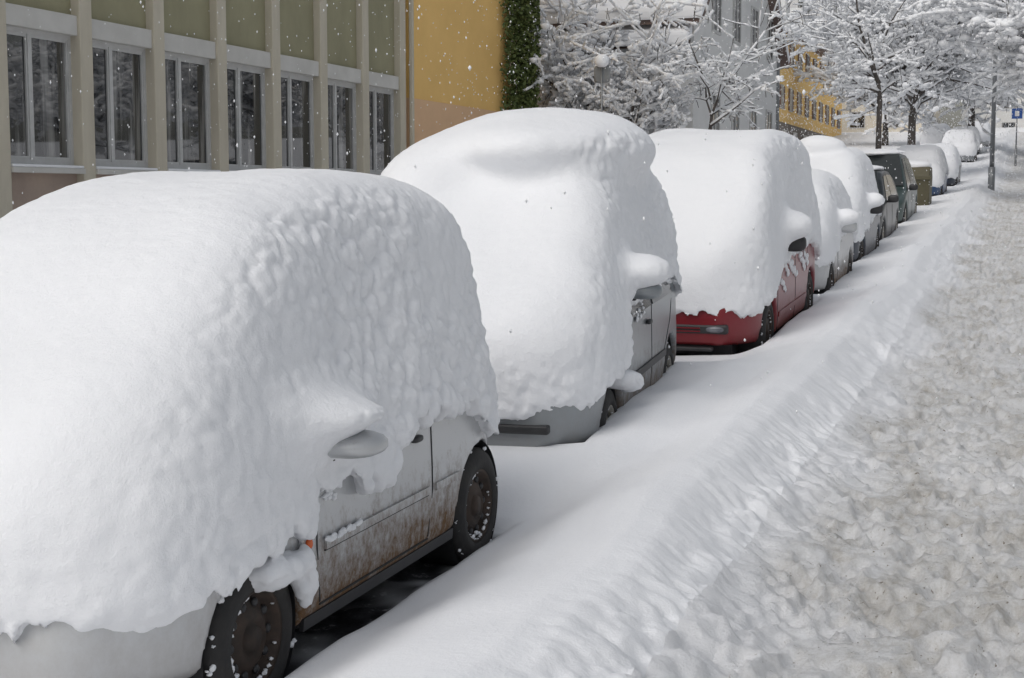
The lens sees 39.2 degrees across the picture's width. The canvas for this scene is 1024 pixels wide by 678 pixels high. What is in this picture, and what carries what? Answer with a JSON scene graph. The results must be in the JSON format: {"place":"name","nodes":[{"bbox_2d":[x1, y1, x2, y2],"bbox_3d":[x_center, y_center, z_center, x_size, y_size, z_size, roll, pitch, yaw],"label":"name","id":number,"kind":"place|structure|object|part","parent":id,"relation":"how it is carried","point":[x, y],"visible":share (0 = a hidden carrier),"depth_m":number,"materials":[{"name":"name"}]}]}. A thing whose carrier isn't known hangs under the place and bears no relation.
{"place":"outdoors","nodes":[
{"label":"outdoors","id":0,"kind":"place"},
{"bbox_2d":[11,167,149,174],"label":"window sills","id":1,"kind":"structure","parent":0,"point":[59,170],"depth_m":19.49,"materials":[{"name":"grey metal"}]},
{"bbox_2d":[11,164,232,171],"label":"sill snow","id":2,"kind":"structure","parent":1,"relation":"on","point":[78,167],"depth_m":20.29,"materials":[{"name":"white snow"}]},
{"bbox_2d":[7,0,1023,487],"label":"falling snow","id":3,"kind":"structure","parent":0,"point":[981,146],"depth_m":30.60,"materials":[{"name":"white snow"}]},
{"bbox_2d":[556,39,689,50],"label":"roof","id":4,"kind":"structure","parent":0,"point":[622,47],"depth_m":38.52,"materials":[{"name":"white"}]},
{"bbox_2d":[510,23,691,48],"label":"roof snow","id":5,"kind":"structure","parent":4,"relation":"on","point":[676,33],"depth_m":38.24,"materials":[{"name":"white snow"}]},
{"bbox_2d":[551,0,788,68],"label":"roof","id":6,"kind":"structure","parent":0,"point":[783,58],"depth_m":48.87,"materials":[{"name":"white"}]},
{"bbox_2d":[515,0,789,61],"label":"roof snow","id":7,"kind":"structure","parent":6,"relation":"on","point":[645,10],"depth_m":38.47,"materials":[{"name":"white snow"}]},
{"bbox_2d":[779,121,826,139],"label":"ground floor","id":8,"kind":"structure","parent":0,"point":[807,133],"depth_m":104.93,"materials":[{"name":"grey"}]},
{"bbox_2d":[779,33,841,136],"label":"walls","id":9,"kind":"structure","parent":0,"point":[827,130],"depth_m":108.91,"materials":[{"name":"yellow paint"}]},
{"bbox_2d":[780,44,839,137],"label":"window frames","id":10,"kind":"structure","parent":9,"relation":"attached to","point":[799,99],"depth_m":105.39,"materials":[{"name":"white wood"}]},
{"bbox_2d":[779,45,840,127],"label":"shutters","id":11,"kind":"object","parent":10,"relation":"attached to","point":[805,96],"visible":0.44,"depth_m":107.74,"materials":[{"name":"brown wood"}]},
{"bbox_2d":[781,45,839,137],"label":"window glass","id":12,"kind":"object","parent":9,"relation":"in","point":[806,96],"visible":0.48,"depth_m":108.55,"materials":[{"name":"black glass"}]},
{"bbox_2d":[787,32,834,64],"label":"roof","id":13,"kind":"structure","parent":9,"relation":"on","point":[821,52],"depth_m":111.96,"materials":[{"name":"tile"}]},
{"bbox_2d":[780,0,821,25],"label":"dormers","id":14,"kind":"object","parent":13,"relation":"attached to","point":[788,11],"visible":0.03,"depth_m":105.23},
{"bbox_2d":[624,130,1023,677],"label":"sidewalk","id":15,"kind":"structure","parent":0,"point":[887,540],"depth_m":7.55,"materials":[{"name":"white snow"}]},
{"bbox_2d":[988,4,998,190],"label":"street lamp","id":16,"kind":"object","parent":15,"relation":"on","point":[991,180],"visible":0.6,"depth_m":49.45,"materials":[{"name":"grey metal"}]},
{"bbox_2d":[1012,106,1022,165],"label":"traffic sign","id":17,"kind":"object","parent":15,"relation":"on","point":[1016,115],"visible":0.8,"depth_m":70.10,"materials":[{"name":"metal"}]},
{"bbox_2d":[833,127,1023,149],"bbox_3d":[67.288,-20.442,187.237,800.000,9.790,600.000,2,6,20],"label":"ground","id":18,"kind":"structure","parent":0,"point":[870,141],"depth_m":114.49,"materials":[{"name":"white snow"}]},
{"bbox_2d":[11,172,113,209],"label":"base wall","id":19,"kind":"structure","parent":18,"relation":"on","point":[32,186],"depth_m":19.09,"materials":[{"name":"paint"}]},
{"bbox_2d":[0,0,405,217],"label":"concrete piers","id":20,"kind":"structure","parent":18,"relation":"on","point":[83,100],"depth_m":23.16,"materials":[{"name":"beige concrete"}]},
{"bbox_2d":[5,0,393,75],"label":"olive panels","id":21,"kind":"object","parent":20,"relation":"attached to","point":[190,18],"depth_m":25.26,"materials":[{"name":"green paint"}]},
{"bbox_2d":[6,26,393,174],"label":"window frames","id":22,"kind":"structure","parent":20,"relation":"attached to","point":[31,157],"depth_m":22.32,"materials":[{"name":"grey metal"}]},
{"bbox_2d":[7,34,390,169],"bbox_3d":[-6.061,-3.309,19.966,0.005,1.700,21.120,2,6,20],"label":"window glass","id":23,"kind":"object","parent":22,"relation":"in","point":[49,101],"visible":0.58,"depth_m":22.13,"materials":[{"name":"black glass"}]},
{"bbox_2d":[5,2,398,89],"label":"lintels","id":24,"kind":"object","parent":20,"relation":"attached to","point":[24,17],"visible":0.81,"depth_m":21.99,"materials":[{"name":"grey concrete"}]},
{"bbox_2d":[0,168,499,677],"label":"parked car","id":25,"kind":"object","parent":18,"relation":"on","point":[248,420],"visible":1,"depth_m":5.10,"materials":[{"name":"silver metal"}]},
{"bbox_2d":[406,98,496,148],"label":"wall","id":26,"kind":"structure","parent":18,"relation":"on","point":[426,117],"depth_m":31.48,"materials":[{"name":"beige paint"}]},
{"bbox_2d":[405,0,509,111],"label":"wall","id":27,"kind":"structure","parent":26,"relation":"on","point":[432,33],"depth_m":32.77,"materials":[{"name":"yellow paint"}]},
{"bbox_2d":[409,0,414,145],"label":"downpipe","id":28,"kind":"object","parent":27,"relation":"attached to","point":[411,66],"visible":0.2,"depth_m":30.09,"materials":[{"name":"metal"}]},
{"bbox_2d":[499,0,541,110],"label":"climbing ivy","id":29,"kind":"object","parent":27,"relation":"attached to","point":[518,17],"visible":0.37,"depth_m":35.60,"materials":[{"name":"green plant"}]},
{"bbox_2d":[381,107,681,446],"bbox_3d":[0.108,-0.436,10.575,2.316,2.517,4.298,1,7,15],"label":"parked car","id":30,"kind":"object","parent":18,"relation":"on","point":[574,279],"visible":0.52,"depth_m":9.45,"materials":[{"name":"grey paint"}]},
{"bbox_3d":[0.855,-0.309,10.138,0.093,0.270,1.020,1,7,15],"label":"side window","id":31,"kind":"part","parent":30,"relation":"part of","materials":[{"name":"grey glass"}]},
{"bbox_3d":[1.133,-0.444,11.193,0.093,0.250,0.980,1,7,15],"label":"rear side window","id":32,"kind":"part","parent":30,"relation":"part of","materials":[{"name":"grey glass"}]},
{"bbox_2d":[510,53,678,133],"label":"walls","id":33,"kind":"structure","parent":18,"relation":"on","point":[547,100],"depth_m":38.82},
{"bbox_2d":[555,47,668,128],"bbox_3d":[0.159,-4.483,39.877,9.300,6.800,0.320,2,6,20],"label":"gutter","id":34,"kind":"object","parent":33,"relation":"attached to","point":[622,50],"depth_m":38.38,"materials":[{"name":"grey metal"}]},
{"bbox_2d":[594,54,610,111],"bbox_3d":[2.082,-4.530,33.484,0.346,4.150,0.346,-3,6,-25],"label":"sign post","id":35,"kind":"object","parent":18,"relation":"on","point":[602,74],"visible":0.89,"depth_m":33.32,"materials":[{"name":"white"}]},
{"bbox_2d":[510,0,718,118],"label":"snowy tree","id":36,"kind":"object","parent":18,"relation":"on","point":[554,67],"visible":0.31,"depth_m":36.62,"materials":[{"name":"white plant"}]},
{"bbox_2d":[544,0,741,133],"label":"snowy tree","id":37,"kind":"object","parent":18,"relation":"on","point":[657,109],"visible":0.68,"depth_m":35.37,"materials":[{"name":"white plant"}]},
{"bbox_2d":[285,128,1014,677],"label":"snow bank","id":38,"kind":"structure","parent":18,"relation":"on","point":[621,538],"depth_m":7.12,"materials":[{"name":"white snow"}]},
{"bbox_2d":[648,128,821,354],"bbox_3d":[2.155,-1.116,15.677,2.429,2.360,4.618,2,8,20],"label":"parked car","id":39,"kind":"object","parent":38,"relation":"on","point":[729,307],"visible":0.6,"depth_m":13.97,"materials":[{"name":"red paint"}]},
{"bbox_2d":[812,169,859,293],"bbox_3d":[3.740,-1.431,19.796,2.134,1.785,3.660,2,9,20],"label":"parked car","id":40,"kind":"object","parent":38,"relation":"on","point":[836,211],"visible":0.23,"depth_m":18.98,"materials":[{"name":"silver metal"}]},
{"bbox_2d":[800,135,884,261],"bbox_3d":[5.109,-2.249,23.813,2.188,2.239,4.053,2,9,20],"label":"parked car","id":41,"kind":"object","parent":38,"relation":"on","point":[841,160],"visible":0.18,"depth_m":23.07,"materials":[{"name":"white paint"}]},
{"bbox_2d":[792,0,944,148],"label":"snowy tree","id":42,"kind":"object","parent":38,"relation":"on","point":[886,55],"visible":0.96,"depth_m":44.03,"materials":[{"name":"white plant"}]},
{"bbox_2d":[873,165,898,240],"bbox_3d":[6.542,-2.578,28.122,2.120,1.643,4.329,2,9,20],"label":"parked car","id":43,"kind":"object","parent":38,"relation":"on","point":[888,217],"visible":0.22,"depth_m":27.51,"materials":[{"name":"black paint"}]},
{"bbox_3d":[7.145,-2.899,27.477,0.151,0.450,1.050,2,9,20],"label":"side window","id":44,"kind":"part","parent":43,"relation":"part of","materials":[{"name":"beige glass"}]},
{"bbox_3d":[7.544,-3.066,28.585,0.148,0.440,1.170,2,9,20],"label":"rear side window","id":45,"kind":"part","parent":43,"relation":"part of","materials":[{"name":"beige glass"}]},
{"bbox_2d":[861,149,917,223],"bbox_3d":[8.416,-3.490,33.542,2.180,1.875,4.529,2,9,20],"label":"parked car","id":46,"kind":"object","parent":38,"relation":"on","point":[899,163],"visible":0.26,"depth_m":32.67,"materials":[{"name":"green paint"}]},
{"bbox_3d":[8.984,-3.791,32.805,0.214,0.670,1.050,2,9,20],"label":"side window","id":47,"kind":"part","parent":46,"relation":"part of","materials":[{"name":"grey glass"}]},
{"bbox_3d":[9.416,-3.972,34.007,0.211,0.660,1.370,2,9,20],"label":"rear side window","id":48,"kind":"part","parent":46,"relation":"part of","materials":[{"name":"grey glass"}]},
{"bbox_2d":[909,161,931,205],"bbox_3d":[10.867,-4.148,39.415,1.280,1.470,1.276,2,6,20],"label":"waste container","id":49,"kind":"object","parent":38,"relation":"on","point":[924,189],"visible":0.33,"depth_m":38.80,"materials":[{"name":"brown"}]},
{"bbox_2d":[896,144,948,195],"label":"parked car","id":50,"kind":"object","parent":38,"relation":"on","point":[929,153],"visible":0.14,"depth_m":44.92,"materials":[{"name":"blue paint"}]},
{"bbox_2d":[919,123,950,143],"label":"parked car","id":51,"kind":"object","parent":38,"relation":"on","point":[930,130],"visible":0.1,"depth_m":88.04,"materials":[{"name":"white paint"}]},
{"bbox_2d":[920,143,961,185],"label":"parked car","id":52,"kind":"object","parent":38,"relation":"on","point":[954,171],"visible":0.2,"depth_m":52.53,"materials":[{"name":"white paint"}]},
{"bbox_2d":[941,129,977,161],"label":"parked car","id":53,"kind":"object","parent":38,"relation":"on","point":[961,142],"visible":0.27,"depth_m":72.45,"materials":[{"name":"grey paint"}]},
{"bbox_2d":[952,126,980,154],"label":"parked car","id":54,"kind":"object","parent":38,"relation":"on","point":[975,129],"visible":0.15,"depth_m":80.71,"materials":[{"name":"white paint"}]},
{"bbox_2d":[967,121,990,146],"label":"parked car","id":55,"kind":"object","parent":38,"relation":"on","point":[985,139],"visible":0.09,"depth_m":91.71,"materials":[{"name":"silver metal"}]},
{"bbox_2d":[678,0,777,129],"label":"walls","id":56,"kind":"structure","parent":18,"relation":"on","point":[700,116],"depth_m":43.25,"materials":[{"name":"grey paint"}]},
{"bbox_2d":[711,0,773,129],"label":"window frames","id":57,"kind":"structure","parent":56,"relation":"attached to","point":[734,41],"depth_m":44.02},
{"bbox_2d":[713,0,772,129],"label":"window glass","id":58,"kind":"object","parent":57,"relation":"in","point":[738,40],"visible":0.42,"depth_m":43.83,"materials":[{"name":"grey glass"}]},
{"bbox_2d":[776,62,779,129],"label":"downpipe","id":59,"kind":"object","parent":56,"relation":"attached to","point":[777,98],"visible":0.21,"depth_m":50.85,"materials":[{"name":"grey metal"}]},
{"bbox_2d":[663,0,830,129],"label":"snowy tree","id":60,"kind":"object","parent":18,"relation":"on","point":[731,81],"visible":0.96,"depth_m":35.44,"materials":[{"name":"white plant"}]},
{"bbox_2d":[790,0,835,22],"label":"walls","id":61,"kind":"structure","parent":18,"relation":"on","point":[796,1],"depth_m":146.21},
{"bbox_2d":[798,0,837,12],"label":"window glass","id":62,"kind":"object","parent":61,"relation":"in","point":[799,6],"visible":0.01,"depth_m":146.14,"materials":[{"name":"grey glass"}]},
{"bbox_2d":[793,39,937,145],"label":"snowy tree","id":63,"kind":"object","parent":18,"relation":"on","point":[827,77],"visible":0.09,"depth_m":100.33,"materials":[{"name":"white snow"}]},
{"bbox_2d":[841,14,940,132],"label":"walls","id":64,"kind":"structure","parent":18,"relation":"on","point":[868,121],"depth_m":135.41,"materials":[{"name":"beige paint"}]},
{"bbox_2d":[850,112,937,127],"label":"window glass","id":65,"kind":"object","parent":64,"relation":"in","point":[861,121],"visible":0.05,"depth_m":135.54,"materials":[{"name":"black glass"}]},
{"bbox_2d":[849,98,939,127],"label":"window frames","id":66,"kind":"structure","parent":64,"relation":"attached to","point":[888,127],"depth_m":135.55,"materials":[{"name":"white"}]},
{"bbox_2d":[784,0,1023,144],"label":"snowy tree","id":67,"kind":"object","parent":18,"relation":"on","point":[952,54],"visible":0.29,"depth_m":58.68,"materials":[{"name":"white plant"}]},
{"bbox_2d":[882,20,1023,136],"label":"snowy tree","id":68,"kind":"object","parent":18,"relation":"on","point":[974,117],"visible":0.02,"depth_m":82.94,"materials":[{"name":"white plant"}]},
{"bbox_2d":[905,0,1023,105],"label":"snowy tree","id":69,"kind":"object","parent":18,"relation":"on","point":[992,32],"visible":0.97,"depth_m":43.12,"materials":[{"name":"white plant"}]},
{"bbox_2d":[962,90,1023,127],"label":"walls","id":70,"kind":"structure","parent":18,"relation":"on","point":[1000,113],"depth_m":154.76,"materials":[{"name":"white paint"}]},
{"bbox_2d":[978,97,1015,127],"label":"window glass","id":71,"kind":"object","parent":70,"relation":"in","point":[1006,124],"visible":0.06,"depth_m":154.60,"materials":[{"name":"grey glass"}]},
{"bbox_2d":[964,0,1023,93],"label":"snowy tree","id":72,"kind":"object","parent":18,"relation":"on","point":[987,69],"visible":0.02,"depth_m":70.55,"materials":[{"name":"white plant"}]},
{"bbox_2d":[940,101,962,127],"label":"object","id":73,"kind":"structure","parent":0,"point":[953,115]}
]}

